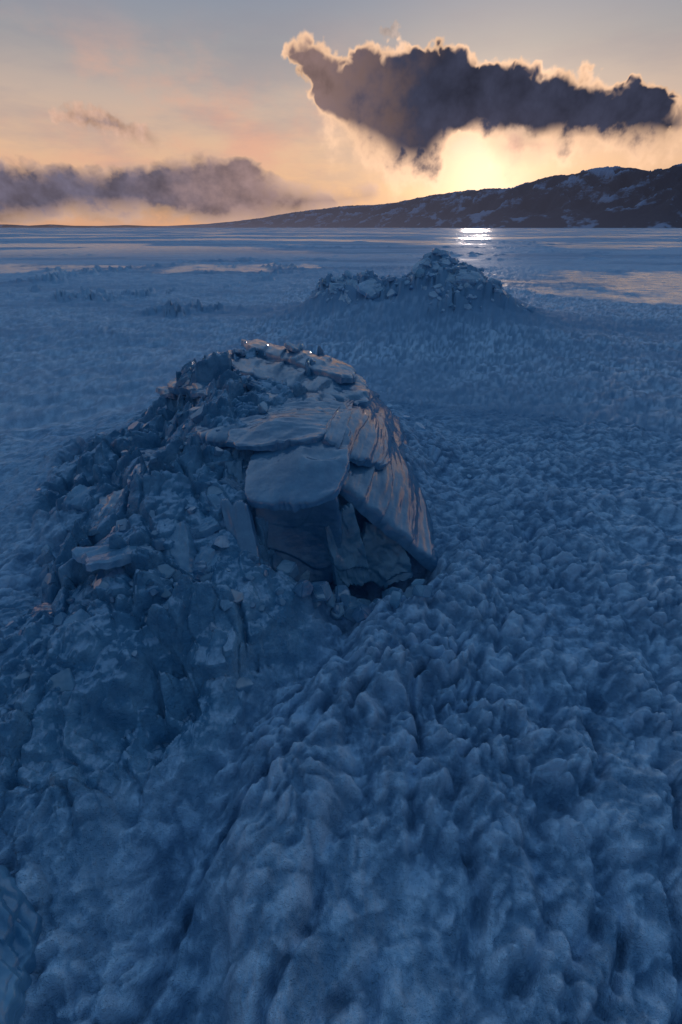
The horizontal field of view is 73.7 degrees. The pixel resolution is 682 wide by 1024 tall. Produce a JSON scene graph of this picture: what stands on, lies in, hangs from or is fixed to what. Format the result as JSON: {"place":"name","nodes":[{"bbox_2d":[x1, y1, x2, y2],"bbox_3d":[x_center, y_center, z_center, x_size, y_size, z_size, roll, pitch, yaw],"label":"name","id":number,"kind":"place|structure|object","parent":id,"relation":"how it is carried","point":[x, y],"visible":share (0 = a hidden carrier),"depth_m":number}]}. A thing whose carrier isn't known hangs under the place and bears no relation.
{"place":"outdoors","nodes":[
{"label":"outdoors","id":0,"kind":"place"},
{"bbox_2d":[0,224,156,227],"bbox_3d":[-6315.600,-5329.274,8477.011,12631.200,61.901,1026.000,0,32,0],"label":"hills","id":1,"kind":"structure","parent":0,"point":[56,226],"depth_m":8320.00},
{"bbox_2d":[49,102,149,144],"bbox_3d":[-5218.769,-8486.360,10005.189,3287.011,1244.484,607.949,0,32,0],"label":"cloud","id":2,"kind":"structure","parent":0,"point":[78,114],"depth_m":9978.60},
{"bbox_2d":[0,152,376,223],"bbox_3d":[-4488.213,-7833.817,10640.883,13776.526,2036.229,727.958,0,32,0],"label":"cloud","id":3,"kind":"structure","parent":0,"point":[200,188],"depth_m":10826.31},
{"bbox_2d":[0,228,681,1023],"bbox_3d":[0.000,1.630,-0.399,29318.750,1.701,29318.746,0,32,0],"label":"frozen lake ground","id":4,"kind":"structure","parent":0,"point":[454,796],"depth_m":1.83},
{"bbox_2d":[0,865,42,1023],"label":"ice slab","id":5,"kind":"structure","parent":4,"relation":"on","point":[21,918],"depth_m":1.09},
{"bbox_2d":[0,339,437,724],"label":"broken ice mound","id":6,"kind":"object","parent":4,"relation":"on","point":[332,490],"visible":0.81,"depth_m":2.45},
{"bbox_2d":[311,248,523,311],"bbox_3d":[1.341,-4.298,8.419,3.891,1.018,2.864,0,32,0],"label":"broken ice mound","id":7,"kind":"object","parent":4,"relation":"on","point":[461,279],"visible":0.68,"depth_m":8.17},
{"bbox_2d":[386,306,598,506],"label":"loose ice fragments","id":8,"kind":"object","parent":4,"relation":"on","point":[418,426],"visible":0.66,"depth_m":4.20},
{"bbox_2d":[0,0,681,225],"label":"sky","id":9,"kind":"structure","parent":0,"point":[208,77]},
{"bbox_2d":[380,22,398,36],"bbox_3d":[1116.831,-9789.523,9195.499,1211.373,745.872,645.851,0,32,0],"label":"cloud","id":10,"kind":"structure","parent":0,"point":[392,32],"depth_m":9208.75},
{"bbox_2d":[139,163,681,227],"bbox_3d":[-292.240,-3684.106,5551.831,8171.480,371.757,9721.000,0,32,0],"label":"mountain range","id":11,"kind":"structure","parent":0,"point":[612,197],"depth_m":3346.69},
{"bbox_2d":[282,31,681,190],"bbox_3d":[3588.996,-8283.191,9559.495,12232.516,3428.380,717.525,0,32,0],"label":"cloud","id":12,"kind":"structure","parent":0,"point":[403,113],"depth_m":9475.97},
{"bbox_2d":[489,127,563,177],"bbox_3d":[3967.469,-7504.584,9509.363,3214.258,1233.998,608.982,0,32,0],"label":"cloud","id":13,"kind":"structure","parent":0,"point":[515,147],"depth_m":9529.78}
]}

